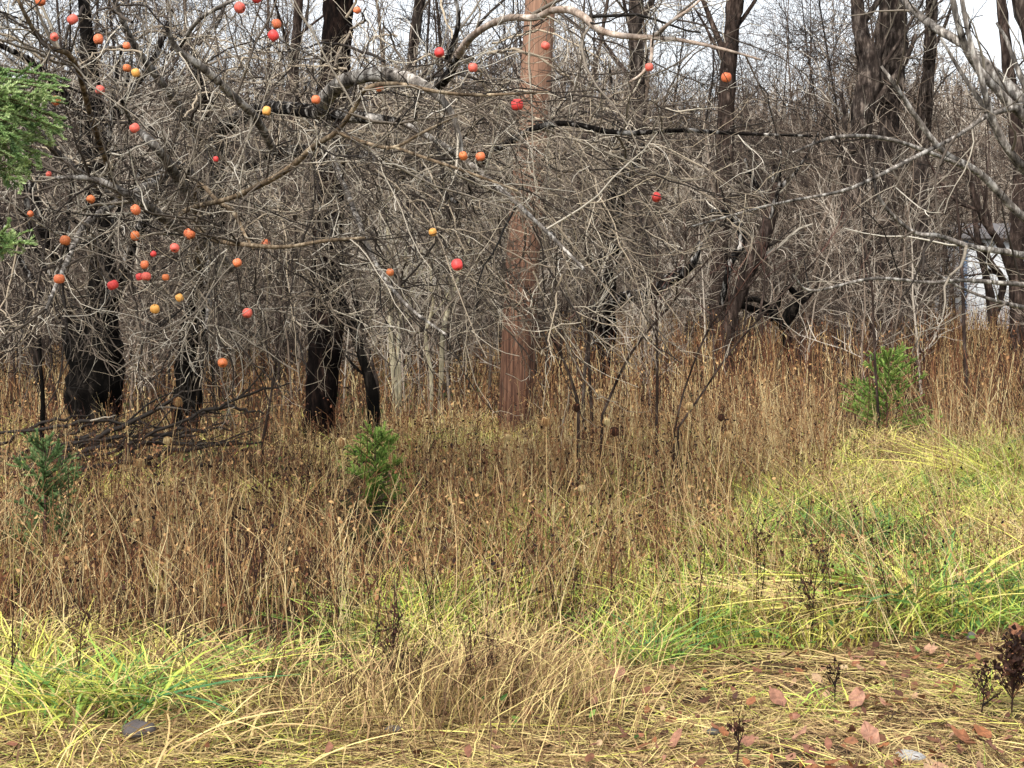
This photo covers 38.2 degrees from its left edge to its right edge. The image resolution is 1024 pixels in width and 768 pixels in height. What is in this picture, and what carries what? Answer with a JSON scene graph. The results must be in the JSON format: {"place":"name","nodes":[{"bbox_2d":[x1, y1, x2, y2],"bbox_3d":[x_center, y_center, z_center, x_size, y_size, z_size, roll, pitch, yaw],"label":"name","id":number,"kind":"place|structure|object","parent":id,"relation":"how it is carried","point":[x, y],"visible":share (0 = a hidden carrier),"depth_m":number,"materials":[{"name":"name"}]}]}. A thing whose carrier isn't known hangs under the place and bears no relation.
{"place":"outdoors","nodes":[
{"label":"outdoors","id":0,"kind":"place"},
{"bbox_2d":[0,406,1023,767],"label":"tall grass","id":1,"kind":"structure","parent":0,"point":[834,636],"depth_m":7.48,"materials":[{"name":"plant"}]},
{"bbox_2d":[0,596,1023,767],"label":"short grass","id":2,"kind":"structure","parent":0,"point":[847,719],"depth_m":5.30,"materials":[{"name":"plant"}]},
{"bbox_2d":[768,686,786,708],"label":"fallen leaf","id":3,"kind":"object","parent":2,"relation":"on","point":[776,696],"visible":0.93,"depth_m":5.64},
{"bbox_2d":[848,684,867,708],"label":"fallen leaf","id":4,"kind":"object","parent":2,"relation":"on","point":[856,698],"visible":1,"depth_m":5.61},
{"bbox_2d":[860,721,879,749],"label":"fallen leaf","id":5,"kind":"object","parent":2,"relation":"on","point":[868,730],"visible":0.77,"depth_m":5.11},
{"bbox_2d":[939,718,975,745],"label":"fallen leaf","id":6,"kind":"object","parent":2,"relation":"on","point":[962,734],"visible":0.96,"depth_m":5.14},
{"bbox_2d":[968,717,991,737],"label":"fallen leaf","id":7,"kind":"object","parent":2,"relation":"on","point":[983,731],"visible":1,"depth_m":5.17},
{"bbox_2d":[0,324,1023,767],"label":"ground","id":8,"kind":"structure","parent":0,"point":[566,616],"depth_m":7.17,"materials":[{"name":"plant"}]},
{"bbox_2d":[5,595,26,695],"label":"dead weed","id":9,"kind":"object","parent":8,"relation":"on","point":[16,652],"visible":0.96,"depth_m":5.53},
{"bbox_2d":[0,61,71,261],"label":"spruce tree","id":10,"kind":"object","parent":8,"relation":"on","point":[13,106],"visible":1,"depth_m":6.00,"materials":[{"name":"green plant"}]},
{"bbox_2d":[29,328,44,438],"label":"dead sapling","id":11,"kind":"object","parent":8,"relation":"on","point":[42,394],"visible":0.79,"depth_m":13.02,"materials":[{"name":"black plant"}]},
{"bbox_2d":[0,413,93,445],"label":"fallen branch","id":12,"kind":"object","parent":8,"relation":"on","point":[42,422],"visible":0.81,"depth_m":12.84,"materials":[{"name":"wood"}]},
{"bbox_2d":[1,428,95,561],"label":"young spruce","id":13,"kind":"object","parent":8,"relation":"on","point":[40,447],"visible":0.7,"depth_m":8.67,"materials":[{"name":"green plant"}]},
{"bbox_2d":[0,411,131,464],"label":"fallen branch","id":14,"kind":"object","parent":8,"relation":"on","point":[81,427],"visible":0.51,"depth_m":12.56,"materials":[{"name":"wood"}]},
{"bbox_2d":[17,391,129,464],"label":"fallen branch","id":15,"kind":"object","parent":8,"relation":"on","point":[69,445],"visible":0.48,"depth_m":11.72,"materials":[{"name":"wood"}]},
{"bbox_2d":[0,640,158,714],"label":"grass clump","id":16,"kind":"object","parent":8,"relation":"on","point":[24,683],"visible":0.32,"depth_m":5.64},
{"bbox_2d":[71,596,98,684],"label":"dead weed","id":17,"kind":"object","parent":8,"relation":"on","point":[87,621],"visible":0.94,"depth_m":5.57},
{"bbox_2d":[0,0,207,440],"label":"apple tree","id":18,"kind":"object","parent":8,"relation":"on","point":[87,392],"visible":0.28,"depth_m":14.78,"materials":[{"name":"black plant"}]},
{"bbox_2d":[1,388,212,477],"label":"fallen branch","id":19,"kind":"object","parent":8,"relation":"on","point":[106,432],"visible":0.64,"depth_m":12.04,"materials":[{"name":"wood"}]},
{"bbox_2d":[0,372,173,453],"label":"fallen branch","id":20,"kind":"object","parent":19,"relation":"on","point":[100,419],"visible":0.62,"depth_m":12.24,"materials":[{"name":"wood"}]},
{"bbox_2d":[122,719,155,739],"bbox_3d":[-1.296,1.201,5.136,0.120,0.068,0.102,0,4,0],"label":"stone","id":21,"kind":"object","parent":8,"relation":"on","point":[138,724],"visible":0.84,"depth_m":5.11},
{"bbox_2d":[74,405,219,462],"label":"fallen branch","id":22,"kind":"object","parent":8,"relation":"on","point":[88,436],"visible":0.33,"depth_m":12.66,"materials":[{"name":"wood"}]},
{"bbox_2d":[103,422,200,441],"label":"fallen branch","id":23,"kind":"object","parent":22,"relation":"on","point":[136,436],"visible":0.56,"depth_m":12.14,"materials":[{"name":"wood"}]},
{"bbox_2d":[157,400,241,451],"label":"fallen branch","id":24,"kind":"object","parent":22,"relation":"on","point":[193,440],"visible":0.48,"depth_m":13.01,"materials":[{"name":"wood"}]},
{"bbox_2d":[61,426,260,468],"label":"fallen branch","id":25,"kind":"object","parent":8,"relation":"on","point":[156,443],"visible":0.52,"depth_m":11.72,"materials":[{"name":"wood"}]},
{"bbox_2d":[28,426,205,469],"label":"fallen branch","id":26,"kind":"object","parent":25,"relation":"on","point":[122,447],"visible":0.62,"depth_m":11.55,"materials":[{"name":"wood"}]},
{"bbox_2d":[76,411,252,471],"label":"fallen branch","id":27,"kind":"object","parent":8,"relation":"on","point":[149,457],"visible":0.65,"depth_m":11.49,"materials":[{"name":"wood"}]},
{"bbox_2d":[130,364,289,445],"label":"fallen branch","id":28,"kind":"object","parent":27,"relation":"on","point":[208,410],"visible":0.88,"depth_m":11.38,"materials":[{"name":"wood"}]},
{"bbox_2d":[110,387,232,460],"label":"fallen branch","id":29,"kind":"object","parent":8,"relation":"on","point":[135,448],"visible":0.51,"depth_m":12.51,"materials":[{"name":"wood"}]},
{"bbox_2d":[0,618,345,739],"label":"grass clump","id":30,"kind":"object","parent":8,"relation":"on","point":[150,703],"visible":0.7,"depth_m":5.40,"materials":[{"name":"plant"}]},
{"bbox_2d":[173,626,202,675],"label":"dead weed","id":31,"kind":"object","parent":8,"relation":"on","point":[193,636],"visible":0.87,"depth_m":5.90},
{"bbox_2d":[226,516,291,653],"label":"dead weed","id":32,"kind":"object","parent":8,"relation":"on","point":[254,569],"visible":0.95,"depth_m":6.12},
{"bbox_2d":[224,0,322,370],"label":"woodland tree","id":33,"kind":"object","parent":8,"relation":"on","point":[297,18],"visible":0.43,"depth_m":26.59,"materials":[{"name":"brown plant"}]},
{"bbox_2d":[57,632,495,767],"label":"grass clump","id":34,"kind":"object","parent":8,"relation":"on","point":[252,733],"visible":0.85,"depth_m":5.06,"materials":[{"name":"plant"}]},
{"bbox_2d":[246,307,308,478],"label":"shrub stem","id":35,"kind":"object","parent":8,"relation":"on","point":[266,419],"visible":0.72,"depth_m":11.53,"materials":[{"name":"brown plant"}]},
{"bbox_2d":[112,603,477,705],"bbox_3d":[-0.903,1.085,5.935,1.368,0.237,1.593,-4,5,-44],"label":"grass clump","id":36,"kind":"object","parent":8,"relation":"on","point":[282,642],"visible":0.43,"depth_m":5.97,"materials":[{"name":"plant"}]},
{"bbox_2d":[302,0,353,444],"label":"woodland tree","id":37,"kind":"object","parent":8,"relation":"on","point":[332,18],"visible":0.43,"depth_m":14.84,"materials":[{"name":"black plant"}]},
{"bbox_2d":[278,165,386,441],"bbox_3d":[-1.706,-0.723,14.743,1.027,2.821,1.459,-4,5,-42],"label":"crooked sapling","id":38,"kind":"object","parent":8,"relation":"on","point":[372,400],"visible":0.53,"depth_m":14.59,"materials":[{"name":"black plant"}]},
{"bbox_2d":[336,437,350,568],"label":"dried flower","id":39,"kind":"object","parent":8,"relation":"on","point":[340,442],"visible":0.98,"depth_m":7.85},
{"bbox_2d":[205,575,491,655],"bbox_3d":[-0.739,1.079,6.739,1.072,0.205,1.173,1,4,19],"label":"grass clump","id":40,"kind":"object","parent":8,"relation":"on","point":[330,632],"visible":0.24,"depth_m":6.72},
{"bbox_2d":[306,222,394,405],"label":"sapling","id":41,"kind":"object","parent":8,"relation":"on","point":[373,367],"visible":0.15,"depth_m":16.01,"materials":[{"name":"grey plant"}]},
{"bbox_2d":[338,421,414,506],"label":"young spruce","id":42,"kind":"object","parent":8,"relation":"on","point":[378,457],"visible":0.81,"depth_m":10.41,"materials":[{"name":"green plant"}]},
{"bbox_2d":[343,171,426,416],"bbox_3d":[-1.479,-1.062,16.935,1.433,3.162,1.368,0,4,0],"label":"sapling","id":43,"kind":"object","parent":8,"relation":"on","point":[387,232],"visible":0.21,"depth_m":16.98,"materials":[{"name":"grey plant"}]},
{"bbox_2d":[371,604,417,698],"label":"dead weed","id":44,"kind":"object","parent":8,"relation":"on","point":[388,631],"visible":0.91,"depth_m":5.53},
{"bbox_2d":[179,600,611,767],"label":"grass clump","id":45,"kind":"object","parent":8,"relation":"on","point":[348,692],"visible":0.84,"depth_m":5.31,"materials":[{"name":"plant"}]},
{"bbox_2d":[366,210,448,417],"bbox_3d":[-1.323,-0.753,17.179,1.315,2.476,0.820,-3,5,-42],"label":"sapling","id":46,"kind":"object","parent":8,"relation":"on","point":[399,368],"visible":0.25,"depth_m":17.29,"materials":[{"name":"grey plant"}]},
{"bbox_2d":[401,0,429,376],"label":"woodland tree","id":47,"kind":"object","parent":8,"relation":"on","point":[417,14],"visible":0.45,"depth_m":25.60,"materials":[{"name":"grey plant"}]},
{"bbox_2d":[369,213,482,421],"bbox_3d":[-0.891,-0.713,16.594,1.271,2.517,0.908,-2,4,-30],"label":"sapling","id":48,"kind":"object","parent":8,"relation":"on","point":[432,313],"visible":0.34,"depth_m":16.49,"materials":[{"name":"grey plant"}]},
{"bbox_2d":[251,570,624,662],"bbox_3d":[-0.354,1.063,6.386,1.681,0.272,1.546,0,4,0],"label":"grass clump","id":49,"kind":"object","parent":8,"relation":"on","point":[465,618],"visible":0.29,"depth_m":6.54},
{"bbox_2d":[0,0,892,462],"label":"apple tree","id":50,"kind":"object","parent":8,"relation":"on","point":[204,266],"visible":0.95,"depth_m":8.19,"materials":[{"name":"black plant"}]},
{"bbox_2d":[451,254,462,270],"bbox_3d":[-0.232,-0.512,6.185,0.052,0.083,0.060,-21,-19,19],"label":"apple","id":51,"kind":"object","parent":50,"relation":"attached to","point":[456,264],"visible":1,"depth_m":6.16,"materials":[{"name":"red food"}]},
{"bbox_2d":[421,184,489,414],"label":"sapling","id":52,"kind":"object","parent":8,"relation":"on","point":[441,363],"visible":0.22,"depth_m":17.99,"materials":[{"name":"grey plant"}]},
{"bbox_2d":[0,436,1020,720],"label":"dark weeds","id":53,"kind":"object","parent":8,"relation":"on","point":[424,644],"visible":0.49,"depth_m":6.66,"materials":[{"name":"plant"}]},
{"bbox_2d":[0,0,1023,366],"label":"tall woodland","id":54,"kind":"object","parent":8,"relation":"on","point":[830,66],"visible":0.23,"depth_m":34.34,"materials":[{"name":"plant"}]},
{"bbox_2d":[0,342,1023,672],"bbox_3d":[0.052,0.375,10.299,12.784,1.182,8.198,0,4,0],"label":"dry weeds","id":55,"kind":"object","parent":8,"relation":"on","point":[562,452],"visible":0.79,"depth_m":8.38,"materials":[{"name":"plant"}]},
{"bbox_2d":[54,430,138,449],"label":"fallen branch","id":56,"kind":"object","parent":55,"relation":"on","point":[113,441],"visible":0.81,"depth_m":11.18,"materials":[{"name":"wood"}]},
{"bbox_2d":[192,404,264,414],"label":"fallen branch","id":57,"kind":"object","parent":55,"relation":"on","point":[240,409],"visible":0.56,"depth_m":12.43,"materials":[{"name":"wood"}]},
{"bbox_2d":[0,0,1023,415],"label":"thicket","id":58,"kind":"object","parent":8,"relation":"on","point":[828,304],"visible":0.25,"depth_m":21.86,"materials":[{"name":"plant"}]},
{"bbox_2d":[0,294,1023,448],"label":"dry weeds","id":59,"kind":"object","parent":8,"relation":"on","point":[1003,340],"visible":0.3,"depth_m":18.29,"materials":[{"name":"plant"}]},
{"bbox_2d":[0,372,1023,767],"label":"leaf litter","id":60,"kind":"object","parent":8,"relation":"on","point":[770,756],"visible":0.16,"depth_m":5.69,"materials":[{"name":"plant"}]},
{"bbox_2d":[498,0,554,438],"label":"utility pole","id":61,"kind":"object","parent":8,"relation":"on","point":[520,374],"visible":0.36,"depth_m":15.12,"materials":[{"name":"brown wood"}]},
{"bbox_2d":[307,563,753,767],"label":"grass clump","id":62,"kind":"object","parent":8,"relation":"on","point":[550,676],"visible":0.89,"depth_m":5.47,"materials":[{"name":"plant"}]},
{"bbox_2d":[541,417,550,586],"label":"dried flower","id":63,"kind":"object","parent":8,"relation":"on","point":[545,422],"visible":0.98,"depth_m":7.69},
{"bbox_2d":[500,261,594,500],"bbox_3d":[0.300,0.027,10.544,0.727,1.860,0.409,2,4,21],"label":"shrub stem","id":64,"kind":"object","parent":8,"relation":"on","point":[559,348],"visible":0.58,"depth_m":10.51,"materials":[{"name":"brown plant"}]},
{"bbox_2d":[559,141,604,483],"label":"shrub stem","id":65,"kind":"object","parent":8,"relation":"on","point":[587,327],"visible":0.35,"depth_m":11.50,"materials":[{"name":"brown plant"}]},
{"bbox_2d":[543,222,633,453],"bbox_3d":[0.672,-0.363,13.033,0.824,2.330,1.331,0,4,0],"label":"sapling","id":66,"kind":"object","parent":8,"relation":"on","point":[586,353],"visible":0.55,"depth_m":12.95,"materials":[{"name":"grey plant"}]},
{"bbox_2d":[588,514,634,643],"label":"dead weed","id":67,"kind":"object","parent":8,"relation":"on","point":[623,548],"visible":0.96,"depth_m":6.64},
{"bbox_2d":[609,427,619,572],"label":"dried flower","id":68,"kind":"object","parent":8,"relation":"on","point":[615,431],"visible":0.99,"depth_m":7.89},
{"bbox_2d":[538,21,715,391],"bbox_3d":[1.551,-2.598,21.509,2.892,5.581,2.277,-4,5,-44],"label":"apple tree","id":69,"kind":"object","parent":8,"relation":"on","point":[694,259],"visible":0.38,"depth_m":21.70,"materials":[{"name":"plant"}]},
{"bbox_2d":[554,0,718,362],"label":"woodland tree","id":70,"kind":"object","parent":8,"relation":"on","point":[635,29],"visible":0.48,"depth_m":29.58,"materials":[{"name":"grey plant"}]},
{"bbox_2d":[619,241,658,499],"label":"shrub stem","id":71,"kind":"object","parent":8,"relation":"on","point":[657,377],"visible":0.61,"depth_m":11.01,"materials":[{"name":"brown plant"}]},
{"bbox_2d":[628,476,681,585],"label":"dead weed","id":72,"kind":"object","parent":8,"relation":"on","point":[668,499],"visible":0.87,"depth_m":7.51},
{"bbox_2d":[514,585,818,677],"bbox_3d":[0.555,1.077,6.312,1.495,0.259,1.246,0,4,0],"label":"grass clump","id":73,"kind":"object","parent":8,"relation":"on","point":[659,648],"visible":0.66,"depth_m":6.27,"materials":[{"name":"plant"}]},
{"bbox_2d":[598,205,737,500],"bbox_3d":[1.138,-0.202,10.710,0.658,2.271,0.875,4,5,44],"label":"shrub stem","id":74,"kind":"object","parent":8,"relation":"on","point":[631,353],"visible":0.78,"depth_m":10.60,"materials":[{"name":"brown plant"}]},
{"bbox_2d":[669,722,688,748],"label":"fallen leaf","id":75,"kind":"object","parent":8,"relation":"on","point":[676,736],"visible":1,"depth_m":5.08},
{"bbox_2d":[690,540,721,655],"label":"dead weed","id":76,"kind":"object","parent":8,"relation":"on","point":[698,548],"visible":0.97,"depth_m":6.42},
{"bbox_2d":[715,414,724,581],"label":"dried flower","id":77,"kind":"object","parent":8,"relation":"on","point":[720,417],"visible":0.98,"depth_m":7.68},
{"bbox_2d":[672,234,778,510],"bbox_3d":[1.527,-0.053,10.234,0.605,1.975,0.590,3,5,42],"label":"shrub stem","id":78,"kind":"object","parent":8,"relation":"on","point":[746,286],"visible":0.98,"depth_m":10.20,"materials":[{"name":"brown plant"}]},
{"bbox_2d":[687,0,776,368],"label":"woodland tree","id":79,"kind":"object","parent":8,"relation":"on","point":[731,7],"visible":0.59,"depth_m":27.65,"materials":[{"name":"brown plant"}]},
{"bbox_2d":[726,701,746,764],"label":"dead weed","id":80,"kind":"object","parent":8,"relation":"on","point":[737,728],"visible":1,"depth_m":4.89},
{"bbox_2d":[739,734,760,746],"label":"fallen leaf","id":81,"kind":"object","parent":8,"relation":"on","point":[748,741],"visible":0.81,"depth_m":5.05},
{"bbox_2d":[674,116,834,388],"bbox_3d":[3.790,-1.989,22.967,1.966,4.235,2.705,2,4,31],"label":"bare tree","id":82,"kind":"object","parent":8,"relation":"on","point":[766,228],"visible":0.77,"depth_m":22.85,"materials":[{"name":"plant"}]},
{"bbox_2d":[737,518,775,618],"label":"dead weed","id":83,"kind":"object","parent":8,"relation":"on","point":[756,539],"visible":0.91,"depth_m":6.84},
{"bbox_2d":[654,551,867,633],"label":"grass clump","id":84,"kind":"object","parent":8,"relation":"on","point":[768,593],"visible":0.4,"depth_m":6.89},
{"bbox_2d":[674,189,856,497],"bbox_3d":[1.716,-0.207,10.210,1.227,2.282,0.478,0,4,0],"label":"shrub stem","id":85,"kind":"object","parent":8,"relation":"on","point":[759,317],"visible":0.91,"depth_m":10.04,"materials":[{"name":"brown plant"}]},
{"bbox_2d":[715,258,816,382],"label":"apple tree","id":86,"kind":"object","parent":8,"relation":"on","point":[790,310],"visible":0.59,"depth_m":23.91,"materials":[{"name":"black plant"}]},
{"bbox_2d":[790,540,830,639],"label":"dead weed","id":87,"kind":"object","parent":8,"relation":"on","point":[806,593],"visible":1,"depth_m":6.56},
{"bbox_2d":[755,674,906,710],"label":"grass clump","id":88,"kind":"object","parent":8,"relation":"on","point":[805,699],"visible":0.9,"depth_m":5.69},
{"bbox_2d":[817,657,846,702],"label":"dead weed","id":89,"kind":"object","parent":8,"relation":"on","point":[833,673],"visible":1,"depth_m":5.65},
{"bbox_2d":[682,527,1023,625],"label":"grass clump","id":90,"kind":"object","parent":8,"relation":"on","point":[899,600],"visible":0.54,"depth_m":6.98,"materials":[{"name":"plant"}]},
{"bbox_2d":[691,0,1023,381],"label":"bare tree","id":91,"kind":"object","parent":8,"relation":"on","point":[1004,88],"visible":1,"depth_m":9.42,"materials":[{"name":"grey plant"}]},
{"bbox_2d":[834,229,882,439],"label":"shrub stem","id":92,"kind":"object","parent":8,"relation":"on","point":[875,365],"visible":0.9,"depth_m":15.00,"materials":[{"name":"brown plant"}]},
{"bbox_2d":[747,0,976,376],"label":"woodland tree","id":93,"kind":"object","parent":8,"relation":"on","point":[869,60],"visible":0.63,"depth_m":25.57,"materials":[{"name":"grey plant"}]},
{"bbox_2d":[852,505,893,632],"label":"dead weed","id":94,"kind":"object","parent":8,"relation":"on","point":[871,538],"visible":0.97,"depth_m":6.70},
{"bbox_2d":[870,0,908,365],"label":"woodland tree","id":95,"kind":"object","parent":8,"relation":"on","point":[895,32],"visible":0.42,"depth_m":26.55,"materials":[{"name":"grey plant"}]},
{"bbox_2d":[838,341,942,432],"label":"young spruce","id":96,"kind":"object","parent":8,"relation":"on","point":[887,375],"visible":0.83,"depth_m":15.47,"materials":[{"name":"green plant"}]},
{"bbox_2d":[846,0,961,369],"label":"woodland tree","id":97,"kind":"object","parent":8,"relation":"on","point":[928,83],"visible":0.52,"depth_m":26.64,"materials":[{"name":"grey plant"}]},
{"bbox_2d":[891,749,925,761],"bbox_3d":[1.328,1.245,4.947,0.119,0.040,0.084,0,4,0],"label":"stone","id":98,"kind":"object","parent":8,"relation":"on","point":[920,756],"visible":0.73,"depth_m":4.92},
{"bbox_2d":[844,420,1023,486],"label":"grass clump","id":99,"kind":"object","parent":8,"relation":"on","point":[966,459],"visible":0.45,"depth_m":11.72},
{"bbox_2d":[855,0,1023,383],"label":"woodland tree","id":100,"kind":"object","parent":8,"relation":"on","point":[1017,296],"visible":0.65,"depth_m":23.71,"materials":[{"name":"brown plant"}]},
{"bbox_2d":[890,659,1023,721],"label":"grass clump","id":101,"kind":"object","parent":8,"relation":"on","point":[975,690],"visible":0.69,"depth_m":5.67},
{"bbox_2d":[926,154,990,430],"bbox_3d":[4.759,-0.951,15.903,0.424,3.030,0.691,-3,5,-37],"label":"bare tree","id":102,"kind":"object","parent":8,"relation":"on","point":[963,299],"visible":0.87,"depth_m":15.96,"materials":[{"name":"brown plant"}]},
{"bbox_2d":[930,223,1010,329],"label":"shed","id":103,"kind":"structure","parent":8,"relation":"on","point":[999,259],"depth_m":51.90,"materials":[{"name":"white"}]},
{"bbox_2d":[937,146,1009,361],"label":"woodland tree","id":104,"kind":"object","parent":8,"relation":"on","point":[976,238],"visible":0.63,"depth_m":29.83,"materials":[{"name":"brown plant"}]},
{"bbox_2d":[968,661,1000,717],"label":"dead weed","id":105,"kind":"object","parent":8,"relation":"on","point":[982,689],"visible":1,"depth_m":5.45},
{"bbox_2d":[992,624,1023,718],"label":"dead weed","id":106,"kind":"object","parent":8,"relation":"on","point":[1014,670],"visible":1,"depth_m":5.41,"materials":[{"name":"plant"}]},
{"bbox_2d":[0,430,1023,743],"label":"green herbs","id":107,"kind":"object","parent":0,"point":[830,622],"visible":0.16,"depth_m":6.65,"materials":[{"name":"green plant"}]},
{"bbox_2d":[0,0,1023,160],"label":"sky","id":108,"kind":"structure","parent":0,"point":[987,31],"materials":[{"name":"white"}]},
{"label":"hill","id":109,"kind":"structure","parent":0,"visible":0},
{"bbox_2d":[1,23,1023,315],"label":"hillside woodland","id":110,"kind":"object","parent":109,"relation":"on","point":[949,79],"visible":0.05,"depth_m":93.83,"materials":[{"name":"plant"}]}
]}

